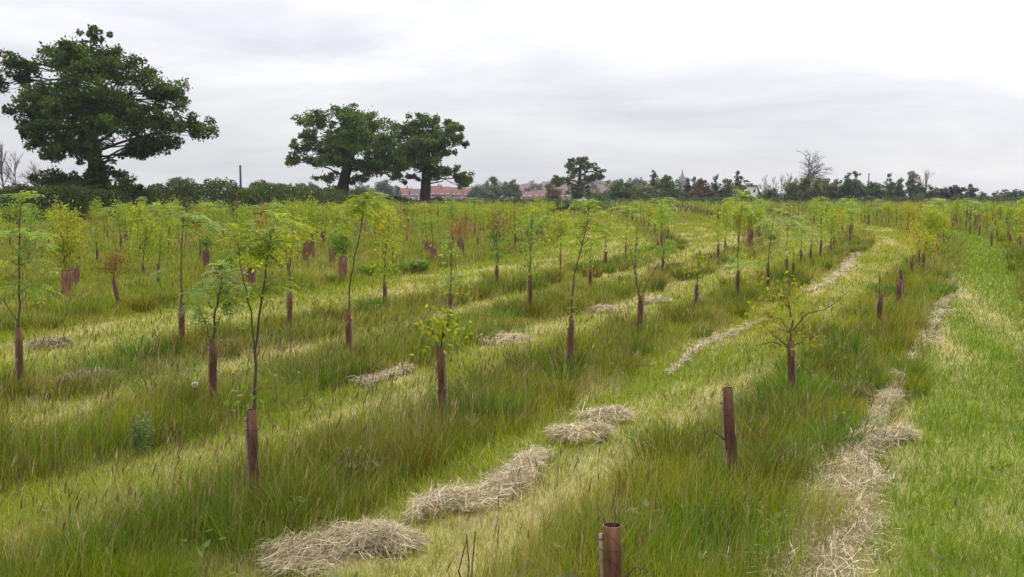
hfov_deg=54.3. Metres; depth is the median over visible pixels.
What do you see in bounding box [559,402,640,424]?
hay pile
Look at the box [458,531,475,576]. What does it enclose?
dead weed
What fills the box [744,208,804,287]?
young tree
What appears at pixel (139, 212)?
young tree
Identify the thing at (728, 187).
deciduous tree
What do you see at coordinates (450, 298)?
young tree
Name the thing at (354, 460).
grass tussock
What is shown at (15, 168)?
bare tree
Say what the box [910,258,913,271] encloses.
tree guard
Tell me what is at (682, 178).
church
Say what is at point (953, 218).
sheltered shrub
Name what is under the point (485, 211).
young tree
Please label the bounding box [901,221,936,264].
young tree
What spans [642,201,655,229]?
young tree
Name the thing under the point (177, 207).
young tree
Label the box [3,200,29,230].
sheltered shrub
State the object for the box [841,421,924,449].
hay tongue
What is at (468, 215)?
young tree
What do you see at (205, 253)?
sheltered shrub
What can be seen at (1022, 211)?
young tree
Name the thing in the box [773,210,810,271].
young tree
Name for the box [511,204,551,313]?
young tree
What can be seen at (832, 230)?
young tree
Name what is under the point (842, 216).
young tree
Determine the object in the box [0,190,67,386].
young tree
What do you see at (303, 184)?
deciduous tree
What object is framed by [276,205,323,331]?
young tree
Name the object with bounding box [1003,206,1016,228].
young tree
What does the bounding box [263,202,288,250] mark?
young tree
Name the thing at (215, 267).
sheltered shrub
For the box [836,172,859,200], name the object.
deciduous tree
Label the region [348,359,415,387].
hay windrow
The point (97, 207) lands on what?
young tree
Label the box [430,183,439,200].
house
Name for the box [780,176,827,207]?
deciduous tree
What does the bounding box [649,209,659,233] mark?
young tree
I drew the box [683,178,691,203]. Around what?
conifer tree
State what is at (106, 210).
young tree
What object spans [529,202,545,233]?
young tree
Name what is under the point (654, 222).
young tree
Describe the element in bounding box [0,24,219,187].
oak tree
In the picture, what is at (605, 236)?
young tree
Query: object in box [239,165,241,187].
utility pole
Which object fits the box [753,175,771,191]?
bare tree
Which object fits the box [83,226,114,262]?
young tree
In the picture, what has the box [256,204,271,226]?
young tree
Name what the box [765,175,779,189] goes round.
bare tree
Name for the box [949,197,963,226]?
young tree
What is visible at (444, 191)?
house
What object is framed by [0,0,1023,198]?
sky
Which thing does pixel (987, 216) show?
young tree
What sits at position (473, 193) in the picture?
deciduous tree
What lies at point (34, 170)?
bare tree
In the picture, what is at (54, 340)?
hay pile
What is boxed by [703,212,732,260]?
young tree
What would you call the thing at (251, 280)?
sheltered shrub
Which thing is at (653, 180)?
conifer tree
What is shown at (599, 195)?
deciduous tree
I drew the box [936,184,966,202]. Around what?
deciduous tree
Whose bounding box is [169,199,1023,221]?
distant saplings
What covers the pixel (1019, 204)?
young tree
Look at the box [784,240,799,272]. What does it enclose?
young tree
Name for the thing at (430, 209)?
young tree
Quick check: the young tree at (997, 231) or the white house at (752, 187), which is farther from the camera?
the white house at (752, 187)
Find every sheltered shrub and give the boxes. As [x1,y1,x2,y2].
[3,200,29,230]
[36,223,94,296]
[43,207,56,233]
[67,241,94,286]
[111,211,134,242]
[194,227,220,267]
[205,205,220,228]
[209,254,242,279]
[219,213,273,287]
[229,204,257,234]
[291,203,332,257]
[291,219,329,260]
[303,203,339,244]
[319,223,349,266]
[320,220,358,280]
[412,213,436,253]
[416,212,449,260]
[444,215,467,248]
[486,201,498,223]
[534,217,550,240]
[543,202,553,224]
[738,201,766,247]
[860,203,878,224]
[946,205,957,225]
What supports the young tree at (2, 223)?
on the ground at (620, 458)
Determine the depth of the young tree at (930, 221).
26.39 m
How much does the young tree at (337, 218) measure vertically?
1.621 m
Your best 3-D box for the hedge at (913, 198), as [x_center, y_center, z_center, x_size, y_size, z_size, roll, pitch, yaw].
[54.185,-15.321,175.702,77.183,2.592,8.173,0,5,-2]
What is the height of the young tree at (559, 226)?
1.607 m
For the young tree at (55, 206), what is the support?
on the ground at (620, 458)
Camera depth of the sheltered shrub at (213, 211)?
53.37 m
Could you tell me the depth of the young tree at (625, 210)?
26.47 m
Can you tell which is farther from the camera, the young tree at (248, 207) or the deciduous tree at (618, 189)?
the deciduous tree at (618, 189)
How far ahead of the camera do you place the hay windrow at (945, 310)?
13.43 m
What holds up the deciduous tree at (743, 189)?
on the ground at (620, 458)
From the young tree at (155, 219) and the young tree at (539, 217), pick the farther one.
the young tree at (539, 217)
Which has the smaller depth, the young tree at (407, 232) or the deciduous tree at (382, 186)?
the young tree at (407, 232)
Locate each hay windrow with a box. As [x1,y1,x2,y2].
[250,510,429,576]
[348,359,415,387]
[396,445,567,526]
[665,317,768,375]
[703,365,940,576]
[802,245,864,291]
[898,252,970,360]
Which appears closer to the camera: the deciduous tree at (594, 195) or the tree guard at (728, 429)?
the tree guard at (728, 429)
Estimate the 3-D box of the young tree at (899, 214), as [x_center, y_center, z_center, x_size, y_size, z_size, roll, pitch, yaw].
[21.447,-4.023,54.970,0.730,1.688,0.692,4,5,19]
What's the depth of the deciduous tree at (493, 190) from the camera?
297.43 m
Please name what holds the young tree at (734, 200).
on the ground at (620, 458)
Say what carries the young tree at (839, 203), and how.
on the ground at (620, 458)
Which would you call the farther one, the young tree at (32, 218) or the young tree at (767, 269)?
the young tree at (32, 218)
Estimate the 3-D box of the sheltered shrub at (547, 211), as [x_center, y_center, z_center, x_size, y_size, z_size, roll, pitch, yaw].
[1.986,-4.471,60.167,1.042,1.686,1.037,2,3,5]
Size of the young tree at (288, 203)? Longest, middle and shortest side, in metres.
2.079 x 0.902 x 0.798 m
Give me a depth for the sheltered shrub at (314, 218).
28.43 m
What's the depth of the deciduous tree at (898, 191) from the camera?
181.40 m
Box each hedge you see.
[0,181,164,221]
[133,176,373,215]
[340,193,470,210]
[466,197,608,209]
[605,194,1023,207]
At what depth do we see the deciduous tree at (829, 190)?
178.37 m
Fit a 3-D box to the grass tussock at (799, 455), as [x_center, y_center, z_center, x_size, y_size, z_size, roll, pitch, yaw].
[1.747,1.042,6.133,0.391,0.216,0.422,0,5,0]
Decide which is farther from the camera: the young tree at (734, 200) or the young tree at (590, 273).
the young tree at (734, 200)
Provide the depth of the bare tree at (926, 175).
185.60 m
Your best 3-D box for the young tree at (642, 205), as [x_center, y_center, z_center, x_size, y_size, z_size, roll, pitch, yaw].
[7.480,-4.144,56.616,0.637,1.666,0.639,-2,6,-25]
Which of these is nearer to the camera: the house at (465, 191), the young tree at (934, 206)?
the young tree at (934, 206)
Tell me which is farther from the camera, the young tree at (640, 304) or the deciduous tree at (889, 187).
the deciduous tree at (889, 187)
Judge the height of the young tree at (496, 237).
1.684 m
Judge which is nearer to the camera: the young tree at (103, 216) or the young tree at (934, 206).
the young tree at (934, 206)
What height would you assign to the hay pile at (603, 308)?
0.177 m
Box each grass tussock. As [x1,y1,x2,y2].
[323,443,378,477]
[697,483,770,527]
[768,436,825,471]
[828,374,881,398]
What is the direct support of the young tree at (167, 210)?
on the ground at (620, 458)
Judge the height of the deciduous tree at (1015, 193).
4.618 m
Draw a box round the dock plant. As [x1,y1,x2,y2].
[402,257,432,271]
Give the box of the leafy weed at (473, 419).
[463,413,479,425]
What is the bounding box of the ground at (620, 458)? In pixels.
[0,196,1023,576]
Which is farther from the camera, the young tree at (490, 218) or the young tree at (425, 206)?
the young tree at (425, 206)
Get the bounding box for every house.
[399,186,409,198]
[410,187,419,199]
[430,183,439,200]
[439,185,450,198]
[451,187,462,199]
[462,185,472,198]
[521,189,531,200]
[531,188,546,201]
[556,191,565,201]
[557,185,567,191]
[565,191,572,200]
[599,187,611,194]
[742,180,759,203]
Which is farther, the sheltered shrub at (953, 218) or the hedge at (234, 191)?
the hedge at (234, 191)
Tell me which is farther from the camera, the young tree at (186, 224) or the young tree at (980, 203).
the young tree at (980, 203)
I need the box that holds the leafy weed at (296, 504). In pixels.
[288,496,306,523]
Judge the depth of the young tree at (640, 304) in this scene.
11.84 m
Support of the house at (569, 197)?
on the ground at (620, 458)
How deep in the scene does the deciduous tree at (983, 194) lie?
228.79 m
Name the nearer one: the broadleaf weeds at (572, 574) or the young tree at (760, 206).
the broadleaf weeds at (572, 574)
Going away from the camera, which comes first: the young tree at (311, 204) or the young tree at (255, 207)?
the young tree at (311, 204)
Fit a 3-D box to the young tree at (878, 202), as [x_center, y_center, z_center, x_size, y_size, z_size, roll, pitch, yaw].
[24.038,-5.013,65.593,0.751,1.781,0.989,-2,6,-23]
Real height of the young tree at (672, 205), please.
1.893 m
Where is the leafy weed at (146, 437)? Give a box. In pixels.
[130,412,154,456]
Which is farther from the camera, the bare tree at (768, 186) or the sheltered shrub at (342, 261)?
the bare tree at (768, 186)
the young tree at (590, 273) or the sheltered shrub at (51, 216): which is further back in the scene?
the sheltered shrub at (51, 216)
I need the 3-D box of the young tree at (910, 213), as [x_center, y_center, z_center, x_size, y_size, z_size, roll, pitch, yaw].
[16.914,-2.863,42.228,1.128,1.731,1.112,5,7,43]
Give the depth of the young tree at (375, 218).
33.67 m
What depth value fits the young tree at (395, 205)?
65.52 m
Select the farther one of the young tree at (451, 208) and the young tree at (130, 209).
the young tree at (130, 209)
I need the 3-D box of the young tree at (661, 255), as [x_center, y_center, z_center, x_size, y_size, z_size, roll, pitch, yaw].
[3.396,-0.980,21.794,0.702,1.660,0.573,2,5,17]
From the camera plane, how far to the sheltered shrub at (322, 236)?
36.14 m
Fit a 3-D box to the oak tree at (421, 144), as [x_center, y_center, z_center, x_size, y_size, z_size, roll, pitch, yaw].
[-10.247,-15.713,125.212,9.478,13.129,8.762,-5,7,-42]
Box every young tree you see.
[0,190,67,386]
[0,200,18,245]
[0,211,7,238]
[14,201,49,261]
[16,203,38,230]
[16,207,30,234]
[41,212,54,242]
[44,194,74,248]
[48,200,86,263]
[70,209,79,230]
[83,211,99,233]
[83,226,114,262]
[87,194,103,230]
[88,209,102,241]
[91,246,133,309]
[98,209,110,231]
[100,207,114,236]
[107,195,130,249]
[121,211,173,272]
[123,202,138,235]
[125,200,153,253]
[136,196,149,207]
[138,202,231,345]
[145,224,175,283]
[147,208,161,236]
[157,211,180,243]
[161,198,180,237]
[171,195,182,229]
[177,260,251,407]
[178,210,194,241]
[185,214,211,258]
[189,202,204,220]
[199,202,216,222]
[199,203,216,233]
[201,199,213,219]
[212,200,224,220]
[214,210,318,509]
[215,202,228,234]
[222,200,232,219]
[228,228,268,279]
[231,207,249,233]
[235,201,251,225]
[241,204,252,221]
[251,205,260,227]
[254,214,266,233]
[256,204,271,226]
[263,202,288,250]
[273,229,301,271]
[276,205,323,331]
[281,195,294,224]
[282,202,299,233]
[294,199,304,217]
[301,188,321,236]
[320,201,339,229]
[327,188,398,353]
[327,205,346,231]
[333,198,356,247]
[363,206,409,306]
[367,206,395,256]
[368,199,382,240]
[373,191,390,239]
[378,209,405,264]
[390,199,399,220]
[394,208,405,228]
[402,202,411,225]
[404,225,414,240]
[409,205,419,219]
[410,290,472,416]
[412,203,421,220]
[418,203,427,232]
[420,200,437,226]
[429,230,476,313]
[431,200,442,228]
[439,201,449,226]
[440,194,463,243]
[446,210,479,252]
[453,206,467,238]
[457,203,474,240]
[465,197,484,238]
[470,205,482,235]
[473,202,486,233]
[475,227,484,245]
[477,208,514,281]
[478,203,488,231]
[483,200,501,249]
[491,199,502,214]
[496,199,503,220]
[501,202,527,244]
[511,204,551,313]
[516,197,537,241]
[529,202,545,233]
[531,192,548,226]
[531,206,546,235]
[540,207,576,269]
[551,198,621,368]
[580,234,603,289]
[592,214,621,264]
[608,205,640,257]
[621,230,661,330]
[636,198,644,222]
[638,201,647,225]
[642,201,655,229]
[645,198,663,230]
[645,213,660,249]
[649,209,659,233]
[651,206,682,269]
[652,197,673,246]
[654,203,672,240]
[664,197,679,237]
[679,235,714,305]
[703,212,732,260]
[715,189,758,294]
[717,208,737,254]
[719,201,728,218]
[723,197,749,246]
[723,200,734,222]
[726,197,740,222]
[730,270,860,396]
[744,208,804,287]
[746,207,763,235]
[751,198,769,240]
[754,203,770,235]
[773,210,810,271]
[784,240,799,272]
[785,214,813,263]
[803,221,820,260]
[807,198,820,224]
[809,204,836,254]
[810,200,820,223]
[813,196,829,225]
[820,205,843,250]
[821,198,834,223]
[822,205,854,247]
[837,198,848,228]
[840,195,859,233]
[841,204,862,230]
[841,209,862,240]
[843,201,859,235]
[873,199,881,220]
[881,200,892,223]
[882,202,893,223]
[890,203,902,225]
[895,202,905,225]
[898,201,924,237]
[899,199,914,224]
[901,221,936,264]
[906,227,947,269]
[912,200,948,257]
[918,205,953,253]
[923,198,946,233]
[927,198,948,251]
[938,214,953,243]
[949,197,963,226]
[959,198,976,226]
[966,201,979,230]
[972,202,984,230]
[980,208,993,232]
[981,201,990,222]
[989,218,1003,235]
[995,203,1006,226]
[999,202,1017,239]
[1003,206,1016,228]
[1011,228,1023,244]
[1012,200,1023,234]
[1017,199,1023,227]
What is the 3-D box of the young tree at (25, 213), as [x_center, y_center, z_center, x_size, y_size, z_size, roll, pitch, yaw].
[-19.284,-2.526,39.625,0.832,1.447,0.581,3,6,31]
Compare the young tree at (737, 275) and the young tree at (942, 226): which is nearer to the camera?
the young tree at (737, 275)
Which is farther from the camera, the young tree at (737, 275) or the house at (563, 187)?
the house at (563, 187)
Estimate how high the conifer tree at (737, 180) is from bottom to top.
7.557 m
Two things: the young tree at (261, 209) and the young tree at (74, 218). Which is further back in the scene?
the young tree at (261, 209)
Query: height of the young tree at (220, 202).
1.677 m
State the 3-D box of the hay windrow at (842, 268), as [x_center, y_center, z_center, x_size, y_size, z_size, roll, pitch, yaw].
[9.796,-0.969,28.941,1.200,0.234,24.094,2,6,20]
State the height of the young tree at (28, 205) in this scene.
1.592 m
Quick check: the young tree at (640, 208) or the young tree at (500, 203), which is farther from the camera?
the young tree at (640, 208)
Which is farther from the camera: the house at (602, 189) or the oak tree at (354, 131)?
the house at (602, 189)
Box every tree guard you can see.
[596,483,652,576]
[702,387,738,481]
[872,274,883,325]
[896,279,902,301]
[899,270,904,292]
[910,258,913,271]
[990,231,992,245]
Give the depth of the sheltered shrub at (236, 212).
42.21 m
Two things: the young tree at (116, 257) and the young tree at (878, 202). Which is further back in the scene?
the young tree at (878, 202)
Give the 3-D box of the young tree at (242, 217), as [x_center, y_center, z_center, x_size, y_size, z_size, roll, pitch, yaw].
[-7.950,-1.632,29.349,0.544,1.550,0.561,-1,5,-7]
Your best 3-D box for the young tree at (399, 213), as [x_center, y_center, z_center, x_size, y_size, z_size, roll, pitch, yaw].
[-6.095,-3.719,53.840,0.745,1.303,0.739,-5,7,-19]
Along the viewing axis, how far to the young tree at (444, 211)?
53.82 m
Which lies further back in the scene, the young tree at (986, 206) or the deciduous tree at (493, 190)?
the deciduous tree at (493, 190)
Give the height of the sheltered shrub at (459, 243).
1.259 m
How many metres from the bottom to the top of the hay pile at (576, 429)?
0.212 m
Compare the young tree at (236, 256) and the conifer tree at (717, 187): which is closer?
the young tree at (236, 256)
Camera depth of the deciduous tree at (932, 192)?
181.89 m
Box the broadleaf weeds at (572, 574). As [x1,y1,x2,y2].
[2,252,1023,576]
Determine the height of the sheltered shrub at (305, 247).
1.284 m
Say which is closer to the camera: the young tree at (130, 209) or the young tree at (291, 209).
the young tree at (291, 209)
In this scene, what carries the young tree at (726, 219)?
on the ground at (620, 458)
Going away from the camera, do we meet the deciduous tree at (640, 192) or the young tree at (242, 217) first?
the young tree at (242, 217)
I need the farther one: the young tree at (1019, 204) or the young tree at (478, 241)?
the young tree at (1019, 204)
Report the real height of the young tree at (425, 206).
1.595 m
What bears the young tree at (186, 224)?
on the ground at (620, 458)
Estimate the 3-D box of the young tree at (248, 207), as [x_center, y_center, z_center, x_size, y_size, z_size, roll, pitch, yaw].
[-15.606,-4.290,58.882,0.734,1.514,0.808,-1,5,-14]
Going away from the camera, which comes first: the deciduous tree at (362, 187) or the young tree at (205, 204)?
the young tree at (205, 204)
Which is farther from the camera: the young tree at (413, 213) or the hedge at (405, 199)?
the hedge at (405, 199)
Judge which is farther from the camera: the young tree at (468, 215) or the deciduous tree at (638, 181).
the deciduous tree at (638, 181)
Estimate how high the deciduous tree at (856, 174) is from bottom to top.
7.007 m
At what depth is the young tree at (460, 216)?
37.50 m
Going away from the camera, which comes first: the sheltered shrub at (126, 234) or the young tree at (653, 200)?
the sheltered shrub at (126, 234)
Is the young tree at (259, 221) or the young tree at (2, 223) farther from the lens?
the young tree at (259, 221)
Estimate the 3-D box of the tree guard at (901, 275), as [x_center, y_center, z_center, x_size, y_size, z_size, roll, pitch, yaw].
[6.792,-0.030,17.366,0.136,0.586,0.068,0,5,0]
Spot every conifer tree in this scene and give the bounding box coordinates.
[394,185,401,195]
[648,170,658,203]
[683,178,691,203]
[691,176,696,193]
[711,174,724,205]
[732,171,744,198]
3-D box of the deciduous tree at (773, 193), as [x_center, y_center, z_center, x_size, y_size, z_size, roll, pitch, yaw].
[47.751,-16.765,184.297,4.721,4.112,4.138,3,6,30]
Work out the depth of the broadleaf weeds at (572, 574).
6.86 m
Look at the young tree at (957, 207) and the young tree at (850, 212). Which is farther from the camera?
the young tree at (957, 207)
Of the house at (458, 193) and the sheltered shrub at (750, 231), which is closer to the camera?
the sheltered shrub at (750, 231)
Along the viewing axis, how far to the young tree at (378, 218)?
27.65 m
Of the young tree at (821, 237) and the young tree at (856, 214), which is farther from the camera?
the young tree at (856, 214)
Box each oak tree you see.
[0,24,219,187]
[284,103,411,191]
[388,112,474,206]
[550,156,606,200]
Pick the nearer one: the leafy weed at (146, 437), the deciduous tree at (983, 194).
the leafy weed at (146, 437)
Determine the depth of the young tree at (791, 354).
8.13 m
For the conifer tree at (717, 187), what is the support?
on the ground at (620, 458)
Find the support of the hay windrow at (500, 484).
on the ground at (620, 458)
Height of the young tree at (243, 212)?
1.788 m
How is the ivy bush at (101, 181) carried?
on the ground at (620, 458)
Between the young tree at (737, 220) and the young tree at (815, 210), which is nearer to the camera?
the young tree at (737, 220)
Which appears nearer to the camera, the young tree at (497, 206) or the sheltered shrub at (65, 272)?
the sheltered shrub at (65, 272)
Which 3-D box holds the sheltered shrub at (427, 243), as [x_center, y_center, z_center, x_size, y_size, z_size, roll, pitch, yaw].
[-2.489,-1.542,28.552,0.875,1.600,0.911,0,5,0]
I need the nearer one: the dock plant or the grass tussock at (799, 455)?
the grass tussock at (799, 455)
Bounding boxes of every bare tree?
[0,140,21,187]
[2,151,23,199]
[12,159,43,186]
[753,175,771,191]
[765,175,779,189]
[780,176,787,194]
[797,150,833,186]
[918,170,933,189]
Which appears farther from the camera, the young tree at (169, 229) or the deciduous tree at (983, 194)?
the deciduous tree at (983, 194)
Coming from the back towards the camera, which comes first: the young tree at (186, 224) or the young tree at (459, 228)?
the young tree at (186, 224)
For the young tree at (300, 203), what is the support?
on the ground at (620, 458)
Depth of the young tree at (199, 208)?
51.19 m
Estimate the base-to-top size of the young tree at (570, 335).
1.830 m
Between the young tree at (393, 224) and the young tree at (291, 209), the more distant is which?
the young tree at (291, 209)
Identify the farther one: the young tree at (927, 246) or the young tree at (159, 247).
the young tree at (927, 246)
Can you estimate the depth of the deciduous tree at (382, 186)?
375.25 m
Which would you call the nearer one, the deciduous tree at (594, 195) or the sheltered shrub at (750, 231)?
the sheltered shrub at (750, 231)
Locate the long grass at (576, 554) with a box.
[0,208,1023,576]
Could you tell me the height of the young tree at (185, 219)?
1.757 m
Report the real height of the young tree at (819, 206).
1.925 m
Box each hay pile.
[25,335,73,350]
[52,366,135,386]
[219,338,239,349]
[476,330,534,346]
[539,417,618,447]
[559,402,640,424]
[588,303,618,313]
[631,294,674,303]
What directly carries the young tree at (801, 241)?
on the ground at (620, 458)
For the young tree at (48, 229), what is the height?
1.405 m
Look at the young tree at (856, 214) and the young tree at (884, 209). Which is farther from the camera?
the young tree at (884, 209)
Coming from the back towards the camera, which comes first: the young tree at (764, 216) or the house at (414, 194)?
the house at (414, 194)
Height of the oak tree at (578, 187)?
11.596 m
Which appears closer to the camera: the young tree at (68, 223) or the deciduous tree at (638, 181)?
the young tree at (68, 223)
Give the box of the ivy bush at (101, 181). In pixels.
[51,172,144,206]
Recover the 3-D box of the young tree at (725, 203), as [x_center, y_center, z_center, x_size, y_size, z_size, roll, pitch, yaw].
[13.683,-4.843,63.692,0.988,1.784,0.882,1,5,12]
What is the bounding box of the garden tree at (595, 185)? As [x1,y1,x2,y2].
[591,183,598,191]
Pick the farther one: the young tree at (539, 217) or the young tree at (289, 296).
the young tree at (539, 217)
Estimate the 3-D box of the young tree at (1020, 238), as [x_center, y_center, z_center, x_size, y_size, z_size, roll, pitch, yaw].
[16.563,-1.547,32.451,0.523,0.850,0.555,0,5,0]
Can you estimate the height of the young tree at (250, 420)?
1.761 m
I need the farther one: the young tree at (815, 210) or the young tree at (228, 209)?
the young tree at (815, 210)
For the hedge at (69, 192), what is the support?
on the ground at (620, 458)
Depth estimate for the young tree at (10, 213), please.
33.89 m
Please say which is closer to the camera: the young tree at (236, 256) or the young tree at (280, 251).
the young tree at (236, 256)
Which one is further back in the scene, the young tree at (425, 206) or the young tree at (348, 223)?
the young tree at (425, 206)
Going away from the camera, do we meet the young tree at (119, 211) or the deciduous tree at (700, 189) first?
the young tree at (119, 211)
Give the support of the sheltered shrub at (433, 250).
on the ground at (620, 458)
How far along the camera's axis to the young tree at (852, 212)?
42.03 m
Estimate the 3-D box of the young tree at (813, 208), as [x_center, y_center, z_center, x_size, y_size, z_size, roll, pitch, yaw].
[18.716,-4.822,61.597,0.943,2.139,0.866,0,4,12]
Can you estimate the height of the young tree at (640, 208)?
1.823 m
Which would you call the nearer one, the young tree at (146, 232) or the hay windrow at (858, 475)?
the hay windrow at (858, 475)
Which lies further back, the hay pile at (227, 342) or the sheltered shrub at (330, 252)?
the sheltered shrub at (330, 252)
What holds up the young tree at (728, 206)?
on the ground at (620, 458)
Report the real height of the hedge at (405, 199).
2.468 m
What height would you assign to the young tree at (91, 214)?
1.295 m
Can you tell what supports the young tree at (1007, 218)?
on the ground at (620, 458)
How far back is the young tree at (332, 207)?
48.54 m
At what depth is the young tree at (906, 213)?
52.31 m
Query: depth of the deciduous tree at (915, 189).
183.53 m
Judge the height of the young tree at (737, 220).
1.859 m
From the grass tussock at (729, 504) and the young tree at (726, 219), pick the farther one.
the young tree at (726, 219)
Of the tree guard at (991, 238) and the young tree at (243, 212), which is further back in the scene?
the young tree at (243, 212)
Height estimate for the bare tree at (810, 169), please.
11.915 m
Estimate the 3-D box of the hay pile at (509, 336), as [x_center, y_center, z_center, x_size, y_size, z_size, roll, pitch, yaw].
[-0.137,0.592,11.805,1.112,0.198,0.810,3,6,34]
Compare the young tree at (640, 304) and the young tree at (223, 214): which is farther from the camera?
the young tree at (223, 214)
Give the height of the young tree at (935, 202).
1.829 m
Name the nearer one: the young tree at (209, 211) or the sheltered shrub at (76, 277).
the sheltered shrub at (76, 277)
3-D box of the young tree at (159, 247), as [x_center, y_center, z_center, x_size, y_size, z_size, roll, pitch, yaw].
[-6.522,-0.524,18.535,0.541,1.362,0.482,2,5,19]
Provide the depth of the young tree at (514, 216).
32.82 m
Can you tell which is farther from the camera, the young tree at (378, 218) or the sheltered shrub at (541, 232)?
the sheltered shrub at (541, 232)
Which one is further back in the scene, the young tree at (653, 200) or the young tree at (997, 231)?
the young tree at (653, 200)
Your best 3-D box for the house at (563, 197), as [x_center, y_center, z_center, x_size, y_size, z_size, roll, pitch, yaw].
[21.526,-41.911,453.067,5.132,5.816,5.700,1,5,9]
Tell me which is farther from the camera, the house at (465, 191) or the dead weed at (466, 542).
the house at (465, 191)
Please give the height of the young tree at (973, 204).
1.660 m
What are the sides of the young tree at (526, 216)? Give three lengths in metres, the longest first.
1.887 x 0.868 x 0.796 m
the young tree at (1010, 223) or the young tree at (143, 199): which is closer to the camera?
the young tree at (1010, 223)
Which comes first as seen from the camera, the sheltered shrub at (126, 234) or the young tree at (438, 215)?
the sheltered shrub at (126, 234)
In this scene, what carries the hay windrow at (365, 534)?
on the ground at (620, 458)
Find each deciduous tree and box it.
[166,177,191,202]
[298,182,317,192]
[349,181,370,192]
[371,178,400,195]
[466,186,482,199]
[474,176,506,199]
[499,179,522,200]
[544,181,563,200]
[586,189,601,199]
[595,190,611,204]
[601,178,640,201]
[629,181,652,203]
[631,177,647,188]
[648,174,686,198]
[687,177,718,202]
[720,178,735,200]
[732,186,754,201]
[758,187,782,201]
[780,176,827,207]
[814,178,836,198]
[830,178,844,198]
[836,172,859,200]
[852,171,863,202]
[858,181,886,206]
[878,173,897,202]
[891,177,908,202]
[904,170,922,203]
[917,184,939,201]
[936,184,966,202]
[962,184,978,200]
[977,191,993,200]
[991,188,1023,201]
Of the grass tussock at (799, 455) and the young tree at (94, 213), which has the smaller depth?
the grass tussock at (799, 455)
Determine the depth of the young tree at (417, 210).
60.20 m
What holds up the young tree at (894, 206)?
on the ground at (620, 458)
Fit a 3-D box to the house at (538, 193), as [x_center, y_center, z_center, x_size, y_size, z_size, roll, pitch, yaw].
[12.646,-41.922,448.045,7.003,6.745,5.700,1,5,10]
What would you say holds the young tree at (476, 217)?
on the ground at (620, 458)
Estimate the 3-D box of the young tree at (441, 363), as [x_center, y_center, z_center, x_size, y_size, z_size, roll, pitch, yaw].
[-0.527,0.571,7.566,0.483,1.123,0.360,2,6,22]
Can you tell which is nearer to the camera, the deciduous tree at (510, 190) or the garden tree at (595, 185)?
the deciduous tree at (510, 190)
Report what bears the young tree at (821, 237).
on the ground at (620, 458)
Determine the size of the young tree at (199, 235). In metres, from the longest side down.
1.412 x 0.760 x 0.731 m
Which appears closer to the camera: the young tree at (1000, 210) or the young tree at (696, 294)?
the young tree at (696, 294)
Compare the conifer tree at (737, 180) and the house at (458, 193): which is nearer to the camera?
the conifer tree at (737, 180)
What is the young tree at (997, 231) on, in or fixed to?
on the ground at (620, 458)
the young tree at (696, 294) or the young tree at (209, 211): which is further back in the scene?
the young tree at (209, 211)
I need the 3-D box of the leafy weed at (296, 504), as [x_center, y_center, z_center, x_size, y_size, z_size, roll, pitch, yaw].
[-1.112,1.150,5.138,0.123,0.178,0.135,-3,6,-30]
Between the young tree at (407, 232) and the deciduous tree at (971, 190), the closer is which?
the young tree at (407, 232)
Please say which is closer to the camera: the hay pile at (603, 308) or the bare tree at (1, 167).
the hay pile at (603, 308)
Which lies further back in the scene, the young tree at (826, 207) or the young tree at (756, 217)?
the young tree at (826, 207)
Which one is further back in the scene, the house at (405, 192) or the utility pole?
the house at (405, 192)
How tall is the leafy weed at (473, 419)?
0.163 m
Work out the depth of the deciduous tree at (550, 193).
247.96 m
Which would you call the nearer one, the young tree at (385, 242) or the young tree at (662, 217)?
the young tree at (385, 242)
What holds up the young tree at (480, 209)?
on the ground at (620, 458)
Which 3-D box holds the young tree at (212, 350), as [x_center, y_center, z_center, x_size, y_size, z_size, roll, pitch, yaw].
[-2.300,0.440,7.933,0.611,1.333,0.506,0,5,0]
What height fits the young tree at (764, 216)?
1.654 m
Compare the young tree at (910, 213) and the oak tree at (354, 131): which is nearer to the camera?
the young tree at (910, 213)
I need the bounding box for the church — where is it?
[679,168,692,197]
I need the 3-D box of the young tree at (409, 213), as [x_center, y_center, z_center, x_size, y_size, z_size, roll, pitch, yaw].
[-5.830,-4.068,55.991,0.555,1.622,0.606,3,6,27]
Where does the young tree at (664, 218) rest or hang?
on the ground at (620, 458)
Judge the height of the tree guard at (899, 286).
0.627 m
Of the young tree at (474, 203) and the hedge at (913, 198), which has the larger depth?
the hedge at (913, 198)
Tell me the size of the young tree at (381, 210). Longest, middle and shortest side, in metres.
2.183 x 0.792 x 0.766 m
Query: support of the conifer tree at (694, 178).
on the ground at (620, 458)
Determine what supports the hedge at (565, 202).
on the ground at (620, 458)
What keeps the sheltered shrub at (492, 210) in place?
on the ground at (620, 458)
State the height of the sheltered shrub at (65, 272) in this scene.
1.469 m
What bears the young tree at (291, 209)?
on the ground at (620, 458)
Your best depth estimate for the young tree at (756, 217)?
41.71 m
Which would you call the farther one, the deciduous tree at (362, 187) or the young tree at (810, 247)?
the deciduous tree at (362, 187)
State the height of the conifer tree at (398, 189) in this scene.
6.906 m
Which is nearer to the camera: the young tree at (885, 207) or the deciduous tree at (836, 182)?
the young tree at (885, 207)
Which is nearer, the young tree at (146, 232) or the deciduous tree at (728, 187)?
the young tree at (146, 232)
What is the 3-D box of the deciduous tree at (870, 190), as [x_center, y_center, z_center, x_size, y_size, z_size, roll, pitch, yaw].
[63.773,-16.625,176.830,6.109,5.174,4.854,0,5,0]
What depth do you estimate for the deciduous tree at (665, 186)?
193.37 m

